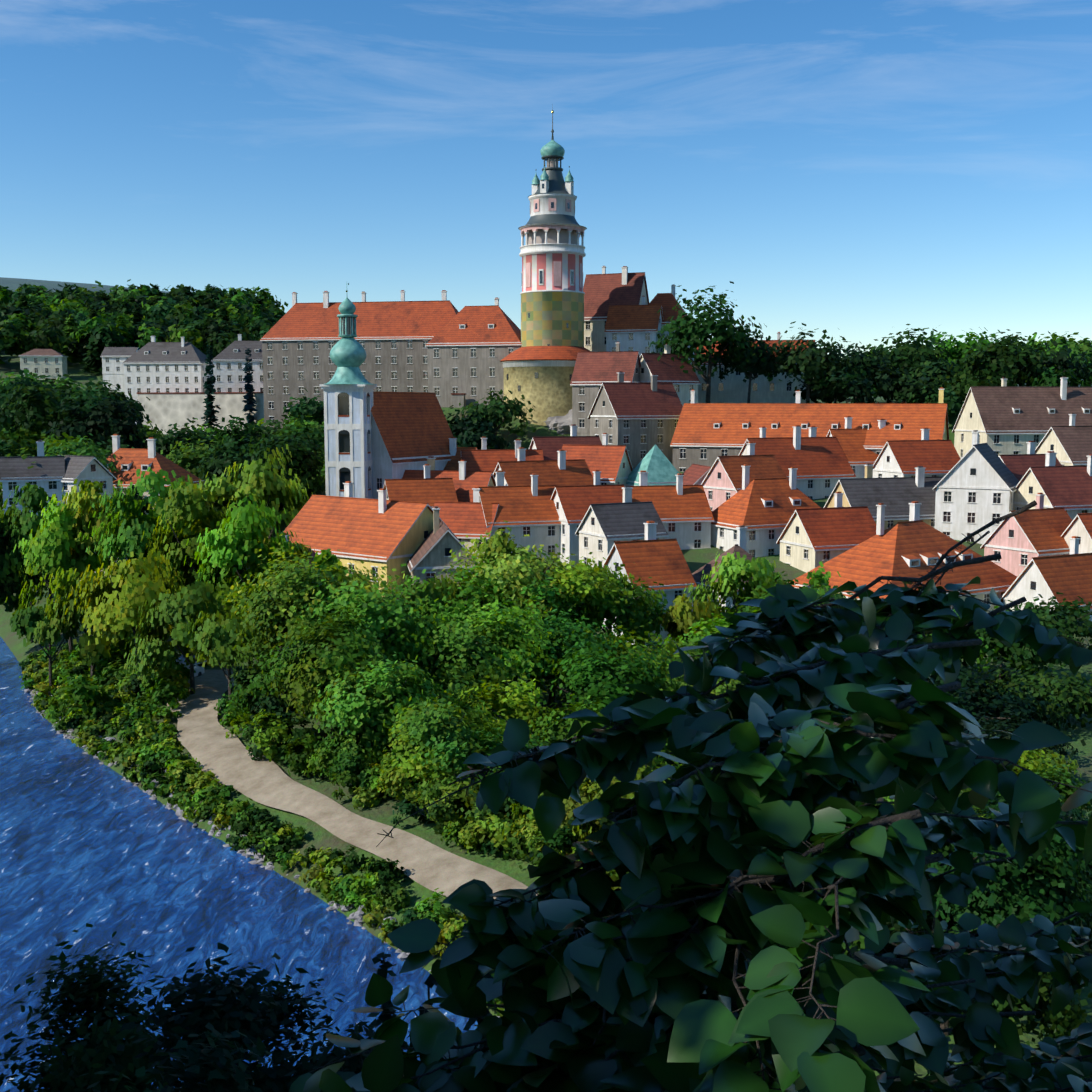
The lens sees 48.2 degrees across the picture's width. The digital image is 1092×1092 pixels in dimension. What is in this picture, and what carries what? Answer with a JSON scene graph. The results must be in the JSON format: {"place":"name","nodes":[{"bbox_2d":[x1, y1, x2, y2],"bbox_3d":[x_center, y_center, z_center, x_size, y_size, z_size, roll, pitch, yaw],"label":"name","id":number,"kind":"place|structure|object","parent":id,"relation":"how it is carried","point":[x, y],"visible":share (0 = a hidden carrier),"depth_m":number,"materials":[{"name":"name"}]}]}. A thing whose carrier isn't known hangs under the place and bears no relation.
{"place":"outdoors","nodes":[
{"label":"outdoors","id":0,"kind":"place"},
{"bbox_2d":[0,637,477,1091],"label":"river water","id":1,"kind":"structure","parent":0,"point":[107,852],"depth_m":68.41,"materials":[{"name":"blue liquid"}]},
{"bbox_2d":[319,283,376,498],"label":"church tower","id":2,"kind":"structure","parent":0,"point":[348,388],"depth_m":173.48,"materials":[{"name":"white paint"}]},
{"bbox_2d":[167,670,538,898],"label":"riverside path","id":3,"kind":"structure","parent":0,"point":[205,742],"depth_m":79.11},
{"bbox_2d":[19,629,864,1016],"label":"bushes","id":4,"kind":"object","parent":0,"point":[149,747],"depth_m":81.31,"materials":[{"name":"green plant"}]},
{"bbox_2d":[0,277,1091,1080],"bbox_3d":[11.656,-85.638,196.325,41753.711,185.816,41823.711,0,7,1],"label":"terrain","id":5,"kind":"structure","parent":0,"point":[316,835],"depth_m":85.48,"materials":[{"name":"green plant"}]},
{"bbox_2d":[0,440,64,514],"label":"house","id":6,"kind":"structure","parent":5,"relation":"on","point":[47,473],"depth_m":154.58,"materials":[{"name":"white paint"}]},
{"bbox_2d":[19,349,67,379],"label":"house","id":7,"kind":"structure","parent":5,"relation":"on","point":[47,362],"depth_m":368.38,"materials":[{"name":"beige paint"}]},
{"bbox_2d":[57,455,116,568],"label":"house","id":8,"kind":"structure","parent":5,"relation":"on","point":[92,469],"depth_m":156.32,"materials":[{"name":"white paint"}]},
{"bbox_2d":[100,347,138,391],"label":"white building","id":9,"kind":"structure","parent":5,"relation":"on","point":[114,359],"depth_m":350.08,"materials":[{"name":"white paint"}]},
{"bbox_2d":[80,434,204,580],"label":"red house","id":10,"kind":"structure","parent":5,"relation":"on","point":[129,462],"depth_m":169.68,"materials":[{"name":"tile"}]},
{"bbox_2d":[0,467,314,743],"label":"bank trees","id":11,"kind":"object","parent":5,"relation":"on","point":[188,540],"visible":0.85,"depth_m":112.12,"materials":[{"name":"green plant"}]},
{"bbox_2d":[122,335,212,422],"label":"building","id":12,"kind":"structure","parent":5,"relation":"on","point":[153,365],"depth_m":337.63,"materials":[{"name":"white paint"}]},
{"bbox_2d":[174,655,207,664],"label":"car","id":13,"kind":"object","parent":5,"relation":"on","point":[181,657],"visible":0.04,"depth_m":114.98,"materials":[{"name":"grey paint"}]},
{"bbox_2d":[180,663,204,676],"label":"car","id":14,"kind":"object","parent":5,"relation":"on","point":[199,670],"visible":0.29,"depth_m":110.81,"materials":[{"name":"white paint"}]},
{"bbox_2d":[136,392,263,435],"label":"terrace retaining wall","id":15,"kind":"structure","parent":5,"relation":"on","point":[163,410],"depth_m":333.21,"materials":[{"name":"grey stone"}]},
{"bbox_2d":[211,334,262,391],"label":"building","id":16,"kind":"structure","parent":5,"relation":"on","point":[229,362],"depth_m":330.66,"materials":[{"name":"white paint"}]},
{"bbox_2d":[24,689,499,1016],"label":"riverbank rocks","id":17,"kind":"object","parent":5,"relation":"on","point":[357,915],"visible":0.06,"depth_m":75.86,"materials":[{"name":"grey stone"}]},
{"bbox_2d":[0,345,536,539],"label":"valley trees","id":18,"kind":"object","parent":5,"relation":"on","point":[280,469],"visible":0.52,"depth_m":216.52,"materials":[{"name":"green plant"}]},
{"bbox_2d":[242,533,348,651],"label":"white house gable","id":19,"kind":"structure","parent":5,"relation":"on","point":[312,554],"depth_m":131.05,"materials":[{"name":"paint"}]},
{"bbox_2d":[260,290,458,430],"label":"castle building","id":20,"kind":"structure","parent":5,"relation":"on","point":[301,340],"depth_m":254.50,"materials":[{"name":"grey paint"}]},
{"bbox_2d":[284,481,453,596],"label":"yellow house","id":21,"kind":"structure","parent":5,"relation":"on","point":[389,534],"depth_m":146.32,"materials":[{"name":"tile"}]},
{"bbox_2d":[371,392,457,498],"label":"church nave","id":22,"kind":"structure","parent":5,"relation":"on","point":[411,430],"depth_m":182.23,"materials":[{"name":"red tile"}]},
{"bbox_2d":[383,464,457,507],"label":"house","id":23,"kind":"structure","parent":5,"relation":"on","point":[428,490],"depth_m":170.26,"materials":[{"name":"tile"}]},
{"bbox_2d":[407,506,478,585],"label":"house","id":24,"kind":"structure","parent":5,"relation":"on","point":[438,544],"depth_m":136.56,"materials":[{"name":"grey paint"}]},
{"bbox_2d":[402,456,495,501],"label":"house","id":25,"kind":"structure","parent":5,"relation":"on","point":[465,482],"depth_m":175.39,"materials":[{"name":"tile"}]},
{"bbox_2d":[444,437,476,470],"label":"house","id":26,"kind":"structure","parent":5,"relation":"on","point":[453,463],"depth_m":189.54,"materials":[{"name":"beige paint"}]},
{"bbox_2d":[433,487,498,557],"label":"house","id":27,"kind":"structure","parent":5,"relation":"on","point":[461,520],"depth_m":155.58,"materials":[{"name":"orange tile"}]},
{"bbox_2d":[425,297,521,406],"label":"castle wing","id":28,"kind":"structure","parent":5,"relation":"on","point":[469,348],"depth_m":240.91,"materials":[{"name":"grey paint"}]},
{"bbox_2d":[424,374,465,407],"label":"castle bays","id":29,"kind":"object","parent":28,"relation":"attached to","point":[457,398],"visible":0.02,"depth_m":239.17,"materials":[{"name":"grey paint"}]},
{"bbox_2d":[0,923,953,1091],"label":"slope shrubs","id":30,"kind":"object","parent":5,"relation":"on","point":[220,1029],"visible":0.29,"depth_m":18.47,"materials":[{"name":"green plant"}]},
{"bbox_2d":[460,437,543,472],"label":"house","id":31,"kind":"structure","parent":5,"relation":"on","point":[484,459],"depth_m":188.20,"materials":[{"name":"orange tile"}]},
{"bbox_2d":[479,470,560,561],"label":"house","id":32,"kind":"structure","parent":5,"relation":"on","point":[531,511],"depth_m":156.82,"materials":[{"name":"orange tile"}]},
{"bbox_2d":[493,447,593,485],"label":"house","id":33,"kind":"structure","parent":5,"relation":"on","point":[561,471],"depth_m":179.73,"materials":[{"name":"tile"}]},
{"bbox_2d":[0,279,1091,402],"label":"forest hill","id":34,"kind":"structure","parent":5,"relation":"on","point":[68,321],"depth_m":410.48,"materials":[{"name":"green plant"}]},
{"bbox_2d":[544,409,571,434],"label":"castle rock","id":35,"kind":"object","parent":5,"relation":"on","point":[560,424],"depth_m":229.04,"materials":[{"name":"grey stone"}]},
{"bbox_2d":[529,424,601,459],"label":"house","id":36,"kind":"structure","parent":5,"relation":"on","point":[551,446],"depth_m":193.64,"materials":[{"name":"red tile"}]},
{"bbox_2d":[551,470,623,567],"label":"house","id":37,"kind":"structure","parent":5,"relation":"on","point":[572,504],"depth_m":156.77,"materials":[{"name":"tile"}]},
{"bbox_2d":[562,433,632,485],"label":"house","id":38,"kind":"structure","parent":5,"relation":"on","point":[612,464],"depth_m":189.00,"materials":[{"name":"tile"}]},
{"bbox_2d":[570,342,640,435],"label":"house","id":39,"kind":"structure","parent":5,"relation":"on","point":[592,371],"depth_m":222.83,"materials":[{"name":"red tile"}]},
{"bbox_2d":[583,266,648,351],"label":"house","id":40,"kind":"structure","parent":5,"relation":"on","point":[603,291],"depth_m":248.14,"materials":[{"name":"red tile"}]},
{"bbox_2d":[575,486,668,566],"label":"house","id":41,"kind":"structure","parent":5,"relation":"on","point":[602,529],"depth_m":147.50,"materials":[{"name":"grey tile"}]},
{"bbox_2d":[604,296,662,355],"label":"castle","id":42,"kind":"structure","parent":5,"relation":"on","point":[633,327],"depth_m":241.98,"materials":[{"name":"white paint"}]},
{"bbox_2d":[588,371,682,468],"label":"house","id":43,"kind":"structure","parent":5,"relation":"on","point":[639,420],"depth_m":211.57,"materials":[{"name":"grey stone"}]},
{"bbox_2d":[602,521,696,644],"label":"house","id":44,"kind":"structure","parent":5,"relation":"on","point":[653,557],"depth_m":128.00,"materials":[{"name":"tile"}]},
{"bbox_2d":[209,520,1091,824],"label":"trees","id":45,"kind":"object","parent":5,"relation":"on","point":[395,668],"visible":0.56,"depth_m":93.25,"materials":[{"name":"green plant"}]},
{"bbox_2d":[626,444,678,485],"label":"pyramidal roof","id":46,"kind":"structure","parent":5,"relation":"on","point":[657,465],"depth_m":187.10,"materials":[{"name":"paint"}]},
{"bbox_2d":[639,344,700,405],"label":"house","id":47,"kind":"structure","parent":5,"relation":"on","point":[665,368],"depth_m":224.49,"materials":[{"name":"red tile"}]},
{"bbox_2d":[648,284,693,363],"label":"castle","id":48,"kind":"structure","parent":5,"relation":"on","point":[667,301],"depth_m":247.00,"materials":[{"name":"red tile"}]},
{"bbox_2d":[631,470,713,549],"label":"house","id":49,"kind":"structure","parent":5,"relation":"on","point":[684,512],"depth_m":162.93,"materials":[{"name":"orange tile"}]},
{"bbox_2d":[289,500,1091,1091],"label":"foreground tree","id":50,"kind":"object","parent":5,"relation":"on","point":[713,958],"visible":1,"depth_m":3.21,"materials":[{"name":"green plant"}]},
{"bbox_2d":[682,464,710,484],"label":"house","id":51,"kind":"structure","parent":5,"relation":"on","point":[694,474],"depth_m":182.92,"materials":[{"name":"tile"}]},
{"bbox_2d":[692,525,787,611],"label":"house","id":52,"kind":"structure","parent":5,"relation":"on","point":[740,546],"depth_m":132.52,"materials":[{"name":"white paint"}]},
{"bbox_2d":[701,442,788,511],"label":"house","id":53,"kind":"structure","parent":5,"relation":"on","point":[721,483],"depth_m":177.26,"materials":[{"name":"tile"}]},
{"bbox_2d":[412,740,1091,1052],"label":"bushes","id":54,"kind":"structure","parent":5,"relation":"on","point":[1045,884],"depth_m":44.83,"materials":[{"name":"green plant"}]},
{"bbox_2d":[694,332,814,402],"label":"castle","id":55,"kind":"structure","parent":5,"relation":"on","point":[731,388],"depth_m":258.29,"materials":[{"name":"beige paint"}]},
{"bbox_2d":[711,464,820,556],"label":"house","id":56,"kind":"structure","parent":5,"relation":"on","point":[762,510],"depth_m":161.52,"materials":[{"name":"orange tile"}]},
{"bbox_2d":[739,425,855,498],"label":"house","id":57,"kind":"structure","parent":5,"relation":"on","point":[822,465],"depth_m":188.40,"materials":[{"name":"orange tile"}]},
{"bbox_2d":[670,387,948,471],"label":"long hall","id":58,"kind":"structure","parent":5,"relation":"on","point":[706,434],"depth_m":202.55,"materials":[{"name":"orange tile"}]},
{"bbox_2d":[776,492,875,572],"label":"house","id":59,"kind":"structure","parent":5,"relation":"on","point":[809,539],"depth_m":152.83,"materials":[{"name":"red tile"}]},
{"bbox_2d":[826,416,886,477],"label":"house","id":60,"kind":"structure","parent":5,"relation":"on","point":[851,441],"depth_m":193.58,"materials":[{"name":"orange tile"}]},
{"bbox_2d":[648,281,1091,416],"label":"trees","id":61,"kind":"object","parent":5,"relation":"on","point":[928,370],"visible":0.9,"depth_m":231.84,"materials":[{"name":"green plant"}]},
{"bbox_2d":[824,463,943,529],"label":"house","id":62,"kind":"structure","parent":5,"relation":"on","point":[896,496],"depth_m":168.16,"materials":[{"name":"tile"}]},
{"bbox_2d":[792,501,1016,612],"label":"house","id":63,"kind":"structure","parent":5,"relation":"on","point":[914,546],"depth_m":136.46,"materials":[{"name":"orange tile"}]},
{"bbox_2d":[873,428,960,477],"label":"house","id":64,"kind":"structure","parent":5,"relation":"on","point":[906,458],"depth_m":186.63,"materials":[{"name":"tile"}]},
{"bbox_2d":[933,430,1018,543],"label":"tall house","id":65,"kind":"structure","parent":5,"relation":"on","point":[975,486],"depth_m":164.07,"materials":[{"name":"white paint"}]},
{"bbox_2d":[952,376,1091,457],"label":"brown roof hall","id":66,"kind":"structure","parent":5,"relation":"on","point":[1003,419],"depth_m":210.22,"materials":[{"name":"brown tile"}]},
{"bbox_2d":[980,493,1071,576],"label":"house","id":67,"kind":"structure","parent":5,"relation":"on","point":[1019,542],"depth_m":148.35,"materials":[{"name":"tile"}]},
{"bbox_2d":[999,441,1061,480],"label":"house","id":68,"kind":"structure","parent":5,"relation":"on","point":[1018,465],"depth_m":176.83,"materials":[{"name":"brown tile"}]},
{"bbox_2d":[1000,536,1091,620],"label":"house","id":69,"kind":"structure","parent":5,"relation":"on","point":[1069,576],"depth_m":133.20,"materials":[{"name":"white paint"}]},
{"bbox_2d":[1013,451,1091,520],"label":"house","id":70,"kind":"structure","parent":5,"relation":"on","point":[1068,489],"depth_m":161.49,"materials":[{"name":"red tile"}]},
{"bbox_2d":[1035,413,1091,465],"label":"house","id":71,"kind":"structure","parent":5,"relation":"on","point":[1070,444],"depth_m":183.17,"materials":[{"name":"brown tile"}]},
{"bbox_2d":[1061,513,1091,553],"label":"house","id":72,"kind":"structure","parent":5,"relation":"on","point":[1080,525],"depth_m":145.91,"materials":[{"name":"white paint"}]},
{"bbox_2d":[500,104,591,425],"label":"castle tower","id":73,"kind":"structure","parent":0,"point":[538,365],"depth_m":232.28,"materials":[{"name":"yellow paint"}]},
{"bbox_2d":[0,0,1091,357],"label":"sky","id":74,"kind":"structure","parent":0,"point":[863,171],"materials":[{"name":"blue"}]}
]}

